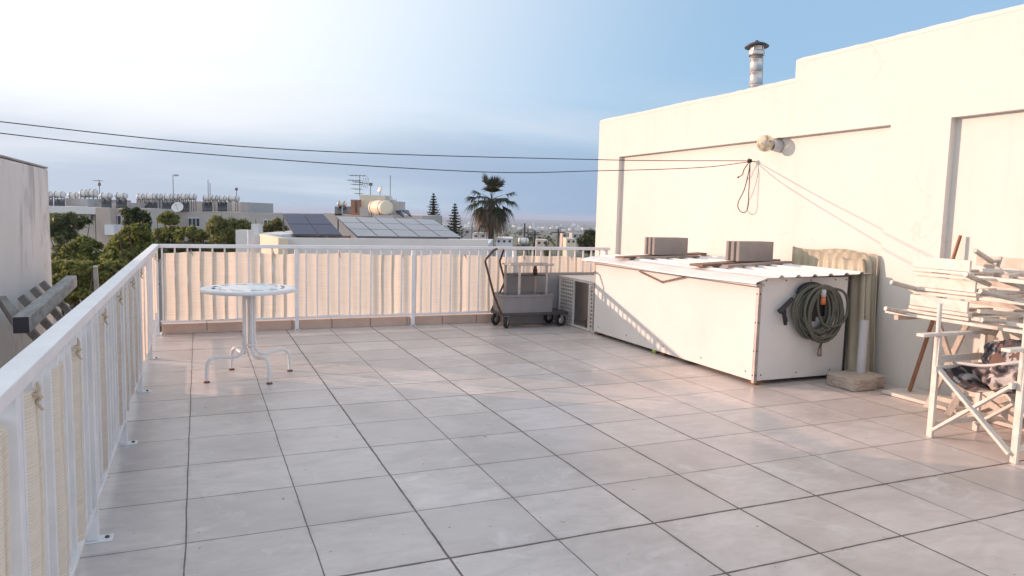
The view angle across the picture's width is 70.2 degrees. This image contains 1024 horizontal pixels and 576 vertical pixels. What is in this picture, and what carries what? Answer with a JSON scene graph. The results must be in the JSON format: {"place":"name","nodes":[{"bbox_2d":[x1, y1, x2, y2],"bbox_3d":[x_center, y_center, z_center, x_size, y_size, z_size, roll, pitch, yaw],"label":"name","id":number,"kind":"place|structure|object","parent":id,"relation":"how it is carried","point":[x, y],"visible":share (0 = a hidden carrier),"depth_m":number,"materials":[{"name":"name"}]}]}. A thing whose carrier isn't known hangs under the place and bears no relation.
{"place":"outdoors","nodes":[
{"label":"outdoors","id":0,"kind":"place"},
{"bbox_2d":[0,155,52,367],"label":"neighbour building","id":1,"kind":"structure","parent":0,"point":[25,256],"depth_m":5.37,"materials":[{"name":"paint"}]},
{"bbox_2d":[0,296,16,326],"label":"timber slat","id":2,"kind":"object","parent":1,"relation":"attached to","point":[8,309],"visible":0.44,"depth_m":4.50,"materials":[{"name":"grey wood"}]},
{"bbox_2d":[12,275,76,333],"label":"weathered beam","id":3,"kind":"structure","parent":2,"relation":"on","point":[30,317],"depth_m":4.68,"materials":[{"name":"wood"}]},
{"bbox_2d":[11,303,40,340],"bbox_3d":[-3.045,0.280,4.617,0.299,0.367,0.035,0,6,-15],"label":"timber slat","id":4,"kind":"object","parent":3,"relation":"attached to","point":[34,334],"visible":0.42,"depth_m":4.61,"materials":[{"name":"grey wood"}]},
{"bbox_2d":[17,294,52,329],"bbox_3d":[-3.257,0.226,5.062,0.299,0.367,0.035,0,6,-15],"label":"timber slat","id":5,"kind":"object","parent":3,"relation":"attached to","point":[25,301],"visible":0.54,"depth_m":5.03,"materials":[{"name":"grey wood"}]},
{"bbox_2d":[29,286,63,320],"bbox_3d":[-3.468,0.172,5.506,0.299,0.367,0.035,0,6,-15],"label":"timber slat","id":6,"kind":"object","parent":3,"relation":"attached to","point":[55,312],"visible":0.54,"depth_m":5.49,"materials":[{"name":"grey wood"}]},
{"bbox_2d":[39,281,71,313],"bbox_3d":[-3.659,0.123,5.907,0.299,0.367,0.035,0,6,-15],"label":"timber slat","id":7,"kind":"object","parent":3,"relation":"attached to","point":[45,286],"visible":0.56,"depth_m":5.89,"materials":[{"name":"grey wood"}]},
{"bbox_2d":[136,199,322,241],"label":"apartment building","id":8,"kind":"structure","parent":0,"point":[261,213],"depth_m":55.84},
{"bbox_2d":[156,194,162,207],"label":"water tank","id":9,"kind":"object","parent":8,"relation":"on","point":[159,197],"visible":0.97,"depth_m":56.51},
{"bbox_2d":[163,193,173,208],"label":"water tank","id":10,"kind":"object","parent":8,"relation":"on","point":[167,205],"visible":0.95,"depth_m":56.46,"materials":[{"name":"silver glass"}]},
{"bbox_2d":[180,194,188,210],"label":"water tank","id":11,"kind":"object","parent":8,"relation":"on","point":[183,197],"visible":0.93,"depth_m":56.44,"materials":[{"name":"silver glass"}]},
{"bbox_2d":[188,194,196,210],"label":"water tank","id":12,"kind":"object","parent":8,"relation":"on","point":[191,197],"visible":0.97,"depth_m":56.48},
{"bbox_2d":[188,217,199,226],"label":"window","id":13,"kind":"structure","parent":8,"relation":"in","point":[193,221],"depth_m":55.77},
{"bbox_2d":[202,195,211,210],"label":"water tank","id":14,"kind":"object","parent":8,"relation":"on","point":[206,206],"visible":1,"depth_m":56.44,"materials":[{"name":"silver glass"}]},
{"bbox_2d":[211,195,217,210],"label":"water tank","id":15,"kind":"object","parent":8,"relation":"on","point":[214,198],"visible":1,"depth_m":56.50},
{"bbox_2d":[218,195,226,210],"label":"water tank","id":16,"kind":"object","parent":8,"relation":"on","point":[222,206],"visible":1,"depth_m":56.45,"materials":[{"name":"silver metal"}]},
{"bbox_2d":[227,195,239,210],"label":"water tank","id":17,"kind":"object","parent":8,"relation":"on","point":[232,198],"visible":1,"depth_m":56.47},
{"bbox_2d":[251,219,262,233],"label":"roof unit","id":18,"kind":"structure","parent":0,"point":[257,228],"depth_m":24.36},
{"bbox_2d":[236,230,492,317],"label":"white house","id":19,"kind":"structure","parent":0,"point":[246,237],"depth_m":22.99,"materials":[{"name":"paint"}]},
{"bbox_2d":[282,214,341,237],"bbox_3d":[-7.191,-2.070,25.930,1.432,1.095,3.086,-2,7,-30],"label":"solar array","id":20,"kind":"object","parent":19,"relation":"on","point":[310,225],"visible":0.81,"depth_m":25.79,"materials":[{"name":"glass"}]},
{"bbox_2d":[336,216,461,238],"bbox_3d":[-4.309,-2.050,26.797,5.185,1.043,3.306,1,6,0],"label":"solar array","id":21,"kind":"object","parent":19,"relation":"on","point":[368,227],"visible":0.81,"depth_m":26.52,"materials":[{"name":"glass"}]},
{"bbox_2d":[160,217,595,331],"bbox_3d":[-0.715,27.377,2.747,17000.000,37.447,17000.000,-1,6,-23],"label":"ground","id":22,"kind":"structure","parent":0,"point":[566,224],"depth_m":2398.96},
{"bbox_2d":[49,211,93,308],"bbox_3d":[-22.019,0.381,36.308,2.430,8.458,1.885,4,6,19],"label":"feathery tree","id":23,"kind":"object","parent":22,"relation":"on","point":[60,227],"visible":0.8,"depth_m":35.71,"materials":[{"name":"green plant"}]},
{"bbox_2d":[51,234,104,305],"bbox_3d":[-10.707,2.665,18.406,1.566,8.075,1.163,2,6,5],"label":"citrus tree","id":24,"kind":"object","parent":22,"relation":"on","point":[81,247],"visible":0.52,"depth_m":17.67,"materials":[{"name":"green plant"}]},
{"bbox_2d":[51,251,128,321],"bbox_3d":[-7.873,3.282,13.909,1.954,7.893,1.014,2,6,1],"label":"citrus tree","id":25,"kind":"object","parent":22,"relation":"on","point":[82,271],"visible":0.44,"depth_m":13.39,"materials":[{"name":"green plant"}]},
{"bbox_2d":[93,265,98,290],"bbox_3d":[-3.435,-0.036,6.019,0.030,0.302,0.108,-1,6,-23],"label":"pale post","id":26,"kind":"object","parent":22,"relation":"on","point":[95,277],"visible":0.64,"depth_m":5.98,"materials":[{"name":"white wood"}]},
{"bbox_2d":[49,198,201,325],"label":"apartment building","id":27,"kind":"structure","parent":22,"relation":"on","point":[105,225],"depth_m":49.87,"materials":[{"name":"white paint"}]},
{"bbox_2d":[52,191,65,205],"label":"water tank","id":28,"kind":"object","parent":27,"relation":"on","point":[57,201],"visible":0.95,"depth_m":51.50,"materials":[{"name":"silver glass"}]},
{"bbox_2d":[79,189,88,198],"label":"water tank","id":29,"kind":"object","parent":27,"relation":"on","point":[83,193],"visible":0.93,"depth_m":54.42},
{"bbox_2d":[88,189,98,198],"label":"water tank","id":30,"kind":"object","parent":27,"relation":"on","point":[93,193],"visible":0.97,"depth_m":54.43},
{"bbox_2d":[100,193,112,207],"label":"water tank","id":31,"kind":"object","parent":27,"relation":"on","point":[106,200],"visible":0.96,"depth_m":51.49,"materials":[{"name":"silver metal"}]},
{"bbox_2d":[114,192,127,207],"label":"water tank","id":32,"kind":"object","parent":27,"relation":"on","point":[121,200],"visible":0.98,"depth_m":51.49,"materials":[{"name":"silver metal"}]},
{"bbox_2d":[137,193,144,202],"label":"water tank","id":33,"kind":"object","parent":27,"relation":"on","point":[140,197],"visible":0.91,"depth_m":56.48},
{"bbox_2d":[144,193,156,207],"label":"water tank","id":34,"kind":"object","parent":27,"relation":"on","point":[152,197],"visible":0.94,"depth_m":56.46,"materials":[{"name":"silver metal"}]},
{"bbox_2d":[171,202,182,211],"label":"satellite dish","id":35,"kind":"object","parent":27,"relation":"on","point":[177,207],"visible":1,"depth_m":55.27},
{"bbox_2d":[97,221,166,284],"bbox_3d":[-8.953,2.626,17.384,1.477,8.448,1.416,-1,6,-23],"label":"citrus tree","id":36,"kind":"object","parent":22,"relation":"on","point":[129,243],"visible":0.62,"depth_m":16.76,"materials":[{"name":"green plant"}]},
{"bbox_2d":[118,206,153,236],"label":"dark tree","id":37,"kind":"object","parent":22,"relation":"on","point":[134,215],"visible":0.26,"depth_m":40.80,"materials":[{"name":"green plant"}]},
{"bbox_2d":[152,210,181,268],"bbox_3d":[-15.701,0.736,33.458,1.436,8.648,1.630,-1,6,-23],"label":"leafy tree","id":38,"kind":"object","parent":22,"relation":"on","point":[169,219],"visible":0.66,"depth_m":32.81,"materials":[{"name":"green plant"}]},
{"bbox_2d":[171,224,209,243],"bbox_3d":[-14.168,1.187,32.376,1.699,8.047,1.449,-1,6,-23],"label":"round tree","id":39,"kind":"object","parent":22,"relation":"on","point":[193,233],"visible":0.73,"depth_m":31.71,"materials":[{"name":"green plant"}]},
{"bbox_2d":[165,241,234,252],"bbox_3d":[-11.623,2.002,27.339,2.681,7.564,1.509,2,6,6],"label":"dark tree","id":40,"kind":"object","parent":22,"relation":"on","point":[171,250],"visible":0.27,"depth_m":26.55,"materials":[{"name":"green plant"}]},
{"bbox_2d":[204,215,251,251],"bbox_3d":[-12.079,1.125,31.297,2.116,8.494,1.830,-1,6,-23],"label":"willow tree","id":41,"kind":"object","parent":22,"relation":"on","point":[219,229],"visible":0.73,"depth_m":30.54,"materials":[{"name":"green plant"}]},
{"bbox_2d":[263,216,289,232],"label":"shrubby tree","id":42,"kind":"object","parent":22,"relation":"on","point":[276,224],"visible":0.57,"depth_m":37.77,"materials":[{"name":"green plant"}]},
{"bbox_2d":[426,193,444,226],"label":"conifer tree","id":43,"kind":"object","parent":22,"relation":"on","point":[432,208],"visible":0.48,"depth_m":73.45,"materials":[{"name":"green plant"}]},
{"bbox_2d":[447,203,465,238],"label":"conifer tree","id":44,"kind":"object","parent":22,"relation":"on","point":[455,227],"visible":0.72,"depth_m":69.61,"materials":[{"name":"green plant"}]},
{"bbox_2d":[463,228,480,238],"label":"distant house","id":45,"kind":"structure","parent":22,"relation":"on","point":[468,232],"depth_m":114.73,"materials":[{"name":"white paint"}]},
{"bbox_2d":[472,232,487,238],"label":"distant house","id":46,"kind":"structure","parent":22,"relation":"on","point":[477,234],"depth_m":95.81,"materials":[{"name":"white paint"}]},
{"bbox_2d":[462,172,518,244],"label":"fan palm","id":47,"kind":"object","parent":22,"relation":"on","point":[491,218],"visible":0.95,"depth_m":45.18,"materials":[{"name":"green plant"}]},
{"bbox_2d":[496,236,512,256],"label":"distant house","id":48,"kind":"structure","parent":22,"relation":"on","point":[506,241],"depth_m":84.93,"materials":[{"name":"white paint"}]},
{"bbox_2d":[442,223,595,253],"bbox_3d":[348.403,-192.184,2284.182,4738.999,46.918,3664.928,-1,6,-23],"label":"distant trees","id":49,"kind":"object","parent":22,"relation":"on","point":[530,238],"visible":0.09,"depth_m":488.74,"materials":[{"name":"green plant"}]},
{"bbox_2d":[442,220,595,230],"bbox_3d":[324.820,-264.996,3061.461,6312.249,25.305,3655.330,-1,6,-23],"label":"distant town","id":50,"kind":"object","parent":22,"relation":"on","point":[538,227],"visible":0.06,"depth_m":2063.08,"materials":[{"name":"white paint"}]},
{"bbox_2d":[528,231,540,255],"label":"utility pole","id":51,"kind":"object","parent":22,"relation":"on","point":[534,234],"visible":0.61,"depth_m":99.70,"materials":[{"name":"metal"}]},
{"bbox_2d":[535,239,547,255],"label":"distant house","id":52,"kind":"structure","parent":22,"relation":"on","point":[539,242],"depth_m":149.88,"materials":[{"name":"white paint"}]},
{"bbox_2d":[560,232,568,246],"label":"distant house","id":53,"kind":"structure","parent":22,"relation":"on","point":[566,234],"depth_m":209.67,"materials":[{"name":"white paint"}]},
{"bbox_2d":[562,237,575,256],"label":"distant house","id":54,"kind":"structure","parent":22,"relation":"on","point":[569,242],"depth_m":139.97,"materials":[{"name":"beige paint"}]},
{"bbox_2d":[569,232,582,252],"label":"distant house","id":55,"kind":"structure","parent":22,"relation":"on","point":[574,235],"depth_m":189.59,"materials":[{"name":"white paint"}]},
{"bbox_2d":[575,229,595,256],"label":"dark tree","id":56,"kind":"object","parent":22,"relation":"on","point":[587,238],"visible":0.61,"depth_m":93.90,"materials":[{"name":"green plant"}]},
{"bbox_2d":[595,4,1023,404],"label":"white building","id":57,"kind":"structure","parent":22,"relation":"on","point":[897,153],"depth_m":7.60,"materials":[{"name":"paint"}]},
{"bbox_2d":[744,40,768,87],"bbox_3d":[3.289,-2.946,9.838,0.320,0.779,0.319,-1,6,-23],"label":"flue pipe","id":58,"kind":"object","parent":57,"relation":"on","point":[756,48],"visible":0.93,"depth_m":9.75,"materials":[{"name":"metal"}]},
{"bbox_2d":[757,135,783,151],"bbox_3d":[3.089,-1.736,8.760,0.306,0.202,0.202,-1,6,-23],"label":"wall lamp","id":59,"kind":"object","parent":57,"relation":"attached to","point":[766,143],"visible":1,"depth_m":8.70,"materials":[{"name":"white plastic"}]},
{"bbox_2d":[323,195,441,237],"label":"tan house","id":60,"kind":"structure","parent":0,"point":[359,208],"depth_m":35.84,"materials":[{"name":"paint"}]},
{"bbox_2d":[335,201,350,214],"bbox_3d":[-8.447,-3.999,36.372,0.796,0.728,1.346,0,6,-13],"label":"water tank","id":61,"kind":"object","parent":60,"relation":"on","point":[341,207],"visible":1,"depth_m":36.56,"materials":[{"name":"silver metal"}]},
{"bbox_2d":[349,175,368,195],"bbox_3d":[-7.527,-5.027,35.696,1.030,1.010,1.000,1,6,0],"label":"antenna","id":62,"kind":"object","parent":60,"relation":"on","point":[359,184],"visible":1,"depth_m":35.66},
{"bbox_2d":[368,200,392,216],"bbox_3d":[-5.774,-3.485,31.969,0.692,0.772,1.463,-2,7,-34],"label":"cream tank","id":63,"kind":"object","parent":60,"relation":"on","point":[380,207],"visible":0.98,"depth_m":31.46,"materials":[{"name":"paint"}]},
{"bbox_2d":[396,210,411,216],"bbox_3d":[-5.317,-3.687,35.957,0.625,0.347,1.319,-1,6,-23],"label":"solar collector","id":64,"kind":"object","parent":60,"relation":"on","point":[399,212],"visible":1,"depth_m":35.97,"materials":[{"name":"grey glass"}]},
{"bbox_2d":[0,0,1023,220],"label":"sky","id":65,"kind":"structure","parent":0,"point":[526,79],"materials":[{"name":"blue"}]},
{"bbox_2d":[518,237,528,246],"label":"water tank","id":66,"kind":"object","parent":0,"point":[524,241],"visible":0.95,"depth_m":59.68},
{"bbox_2d":[74,320,1023,575],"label":"terrace floor","id":67,"kind":"structure","parent":0,"point":[544,448],"depth_m":4.64,"materials":[{"name":"tile"}]},
{"bbox_2d":[0,244,164,575],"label":"railing","id":68,"kind":"object","parent":67,"relation":"on","point":[28,367],"visible":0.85,"depth_m":2.96,"materials":[{"name":"metal"}]},
{"bbox_2d":[0,266,147,575],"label":"privacy netting","id":69,"kind":"object","parent":68,"relation":"on","point":[32,408],"visible":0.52,"depth_m":2.64,"materials":[{"name":"fabric"}]},
{"bbox_2d":[152,253,156,319],"bbox_3d":[-4.173,-0.045,8.502,0.068,0.740,0.970,-1,6,-23],"label":"privacy netting","id":70,"kind":"object","parent":68,"relation":"attached to","point":[154,287],"visible":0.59,"depth_m":8.21,"materials":[{"name":"fabric"}]},
{"bbox_2d":[200,283,295,384],"bbox_3d":[-2.493,0.420,6.909,0.850,0.856,0.850,-1,6,-23],"label":"round table","id":71,"kind":"object","parent":67,"relation":"on","point":[248,292],"visible":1,"depth_m":6.85,"materials":[{"name":"white paint"}]},
{"bbox_2d":[162,313,501,333],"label":"tiled kerb","id":72,"kind":"structure","parent":67,"relation":"on","point":[237,325],"depth_m":9.93,"materials":[{"name":"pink tile"}]},
{"bbox_2d":[159,244,609,329],"bbox_3d":[-1.417,-0.029,10.290,6.408,1.130,0.085,-1,6,-23],"label":"railing","id":73,"kind":"object","parent":67,"relation":"on","point":[296,248],"visible":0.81,"depth_m":10.00,"materials":[{"name":"metal"}]},
{"bbox_2d":[163,250,594,320],"bbox_3d":[-1.410,-0.079,10.286,6.330,0.910,0.064,-1,6,-23],"label":"privacy netting","id":74,"kind":"object","parent":73,"relation":"on","point":[183,300],"visible":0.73,"depth_m":9.90,"materials":[{"name":"fabric"}]},
{"bbox_2d":[484,248,568,327],"bbox_3d":[0.147,-0.016,10.531,1.337,1.137,0.475,-1,6,-23],"label":"platform trolley","id":75,"kind":"object","parent":67,"relation":"on","point":[548,318],"visible":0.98,"depth_m":10.54,"materials":[{"name":"metal"}]},
{"bbox_2d":[492,291,553,312],"bbox_3d":[0.156,0.204,10.579,0.794,0.258,0.414,-1,6,-23],"label":"grey tub","id":76,"kind":"object","parent":75,"relation":"on","point":[523,302],"visible":0.82,"depth_m":10.42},
{"bbox_2d":[502,263,553,294],"bbox_3d":[0.259,-0.031,10.608,0.750,0.702,0.340,-1,6,-23],"label":"metal stand","id":77,"kind":"object","parent":76,"relation":"in","point":[519,274],"visible":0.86,"depth_m":10.51,"materials":[{"name":"metal"}]},
{"bbox_2d":[502,272,593,322],"bbox_3d":[0.676,0.133,11.151,1.760,0.745,0.020,-1,6,-23],"label":"grey board","id":78,"kind":"object","parent":67,"relation":"on","point":[581,298],"visible":0.31,"depth_m":11.11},
{"bbox_2d":[558,275,594,332],"bbox_3d":[1.183,0.212,10.672,0.570,0.709,1.120,-1,6,-23],"label":"perforated cage","id":79,"kind":"object","parent":67,"relation":"on","point":[589,279],"visible":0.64,"depth_m":10.74,"materials":[{"name":"white paint"}]},
{"bbox_2d":[582,252,878,384],"bbox_3d":[2.352,0.220,8.769,1.605,1.134,3.400,-1,6,-23],"label":"storage box","id":80,"kind":"object","parent":67,"relation":"on","point":[729,320],"visible":0.86,"depth_m":7.67,"materials":[{"name":"white metal"}]},
{"bbox_2d":[615,252,706,258],"bbox_3d":[1.987,-0.431,9.623,1.477,0.068,0.170,-2,7,-32],"label":"wooden plank","id":81,"kind":"object","parent":80,"relation":"on","point":[635,256],"visible":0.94,"depth_m":9.43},
{"bbox_2d":[644,237,687,254],"bbox_3d":[2.035,-0.554,9.608,0.570,0.225,0.200,-2,7,-29],"label":"concrete block","id":82,"kind":"object","parent":81,"relation":"on","point":[666,245],"depth_m":9.51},
{"bbox_2d":[636,255,699,258],"bbox_3d":[2.007,-0.399,9.350,0.882,0.048,0.100,-1,6,-19],"label":"wooden plank","id":83,"kind":"object","parent":80,"relation":"on","point":[651,257],"visible":1,"depth_m":9.29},
{"bbox_2d":[689,259,780,266],"bbox_3d":[2.586,-0.295,8.385,1.366,0.067,0.190,-2,7,-34],"label":"wooden plank","id":84,"kind":"object","parent":80,"relation":"on","point":[708,264],"visible":0.67,"depth_m":8.21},
{"bbox_2d":[725,241,773,261],"bbox_3d":[2.760,-0.429,8.457,0.570,0.225,0.200,-2,7,-31],"label":"concrete block","id":85,"kind":"object","parent":84,"relation":"on","point":[739,251],"depth_m":8.36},
{"bbox_2d":[722,261,791,266],"bbox_3d":[2.763,-0.271,8.191,1.063,0.057,0.090,-2,7,-32],"label":"wooden plank","id":86,"kind":"object","parent":80,"relation":"on","point":[754,264],"visible":1,"depth_m":8.11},
{"bbox_2d":[777,297,793,324],"bbox_3d":[2.670,0.228,7.093,0.186,0.279,0.075,-1,6,-23],"label":"spray gun","id":87,"kind":"object","parent":80,"relation":"hanging from","point":[783,308],"visible":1,"depth_m":7.08,"materials":[{"name":"black plastic"}]},
{"bbox_2d":[796,282,827,320],"bbox_3d":[3.009,0.135,7.257,0.468,0.399,0.090,-1,6,-23],"label":"hose holder","id":88,"kind":"object","parent":80,"relation":"attached to","point":[814,311],"visible":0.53,"depth_m":7.26,"materials":[{"name":"black plastic"}]},
{"bbox_2d":[791,284,848,355],"bbox_3d":[3.060,0.326,7.246,0.695,0.734,0.125,-1,6,-23],"label":"garden hose","id":89,"kind":"object","parent":88,"relation":"hanging from","point":[831,301],"visible":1,"depth_m":7.21,"materials":[{"name":"rubber"}]},
{"bbox_2d":[826,320,885,391],"bbox_3d":[3.418,0.653,7.170,0.491,0.653,0.362,-1,6,-23],"label":"parasol base","id":90,"kind":"object","parent":67,"relation":"on","point":[860,378],"visible":1,"depth_m":7.15,"materials":[{"name":"concrete"}]},
{"bbox_2d":[792,246,877,371],"bbox_3d":[3.459,0.231,7.917,0.156,1.320,1.350,-1,6,-23],"label":"corrugated sheet","id":91,"kind":"object","parent":90,"relation":"on","point":[799,256],"visible":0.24,"depth_m":7.45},
{"bbox_2d":[808,249,871,370],"bbox_3d":[3.469,0.257,7.783,0.146,1.296,1.012,-1,6,-23],"label":"corrugated sheet","id":92,"kind":"object","parent":90,"relation":"on","point":[816,258],"visible":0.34,"depth_m":7.59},
{"bbox_2d":[834,256,865,369],"bbox_3d":[3.511,0.305,7.591,0.131,1.240,0.562,-1,6,-23],"label":"corrugated sheet","id":93,"kind":"object","parent":90,"relation":"on","point":[856,300],"visible":0.48,"depth_m":7.53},
{"bbox_2d":[882,387,1023,431],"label":"flat panel","id":94,"kind":"object","parent":67,"relation":"on","point":[918,395],"visible":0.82,"depth_m":6.64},
{"bbox_2d":[908,235,961,390],"bbox_3d":[3.939,0.246,6.791,0.351,1.487,0.038,3,6,14],"label":"wooden stick","id":95,"kind":"object","parent":94,"relation":"on","point":[919,360],"visible":0.72,"depth_m":6.83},
{"bbox_2d":[885,308,1023,421],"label":"folding table","id":96,"kind":"object","parent":67,"relation":"on","point":[945,343],"visible":0.26,"depth_m":6.08,"materials":[{"name":"white paint"}]},
{"bbox_2d":[884,306,909,314],"bbox_3d":[3.280,0.203,6.100,0.375,0.104,0.039,0,6,-14],"label":"chair post","id":97,"kind":"object","parent":96,"relation":"on","point":[895,310],"visible":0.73,"depth_m":6.06,"materials":[{"name":"white wood"}]},
{"bbox_2d":[908,294,1023,327],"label":"folded chair","id":98,"kind":"object","parent":96,"relation":"on","point":[958,309],"visible":0.94,"depth_m":5.82,"materials":[{"name":"white paint"}]},
{"bbox_2d":[913,275,1023,304],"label":"folded chair","id":99,"kind":"object","parent":98,"relation":"on","point":[959,288],"visible":0.77,"depth_m":5.77,"materials":[{"name":"white paint"}]},
{"bbox_2d":[890,280,930,291],"bbox_3d":[3.327,0.002,6.035,0.397,0.129,0.039,1,6,-3],"label":"chair post","id":100,"kind":"object","parent":99,"relation":"attached to","point":[903,285],"visible":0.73,"depth_m":6.02,"materials":[{"name":"white wood"}]},
{"bbox_2d":[911,255,1023,283],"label":"folded chair","id":101,"kind":"object","parent":99,"relation":"on","point":[959,268],"visible":0.81,"depth_m":5.81,"materials":[{"name":"white paint"}]},
{"bbox_2d":[972,248,1023,289],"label":"chair leg frame","id":102,"kind":"object","parent":101,"relation":"on","point":[988,260],"visible":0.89,"depth_m":5.56,"materials":[{"name":"white wood"}]},
{"bbox_2d":[963,272,991,286],"bbox_3d":[3.539,-0.064,5.537,0.294,0.117,0.039,-1,6,-23],"label":"chair post","id":103,"kind":"object","parent":99,"relation":"on","point":[976,279],"visible":1,"depth_m":5.51,"materials":[{"name":"white wood"}]},
{"bbox_2d":[978,289,1023,300],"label":"chair post","id":104,"kind":"object","parent":99,"relation":"attached to","point":[996,295],"visible":0.98,"depth_m":5.36,"materials":[{"name":"white wood"}]},
{"bbox_2d":[979,317,1007,323],"bbox_3d":[3.565,0.243,5.390,0.212,0.051,0.039,1,6,-9],"label":"chair post","id":105,"kind":"object","parent":96,"relation":"on","point":[993,320],"visible":1,"depth_m":5.37,"materials":[{"name":"white wood"}]},
{"bbox_2d":[916,303,1023,463],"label":"director chair","id":106,"kind":"object","parent":67,"relation":"on","point":[967,378],"visible":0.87,"depth_m":5.42,"materials":[{"name":"white paint"}]},
{"bbox_2d":[955,339,1021,393],"bbox_3d":[3.642,0.564,5.247,0.558,0.398,0.645,-1,6,-23],"label":"camouflage cloth","id":107,"kind":"object","parent":106,"relation":"on","point":[997,368],"visible":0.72,"depth_m":5.21,"materials":[{"name":"multicoloured fabric"}]},
{"bbox_2d":[945,329,1023,430],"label":"leaning chair","id":108,"kind":"object","parent":67,"relation":"on","point":[993,404],"visible":0.38,"depth_m":5.88,"materials":[{"name":"white wood"}]},
{"bbox_3d":[3.022,-1.612,9.182,0.101,0.044,0.014,-1,6,-23],"label":"wall hook","id":109,"kind":"object","parent":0,"visible":0},
{"bbox_2d":[0,133,746,172],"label":"cable","id":110,"kind":"object","parent":109,"relation":"attached to","point":[351,164],"visible":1,"depth_m":7.45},
{"bbox_2d":[0,121,747,160],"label":"cable","id":111,"kind":"object","parent":109,"relation":"attached to","point":[365,153],"visible":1,"depth_m":7.49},
{"bbox_2d":[737,159,751,212],"bbox_3d":[2.950,-1.296,9.274,0.047,0.680,0.236,-1,6,-23],"label":"knotted rope","id":112,"kind":"object","parent":109,"relation":"hanging from","point":[749,161],"visible":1,"depth_m":9.19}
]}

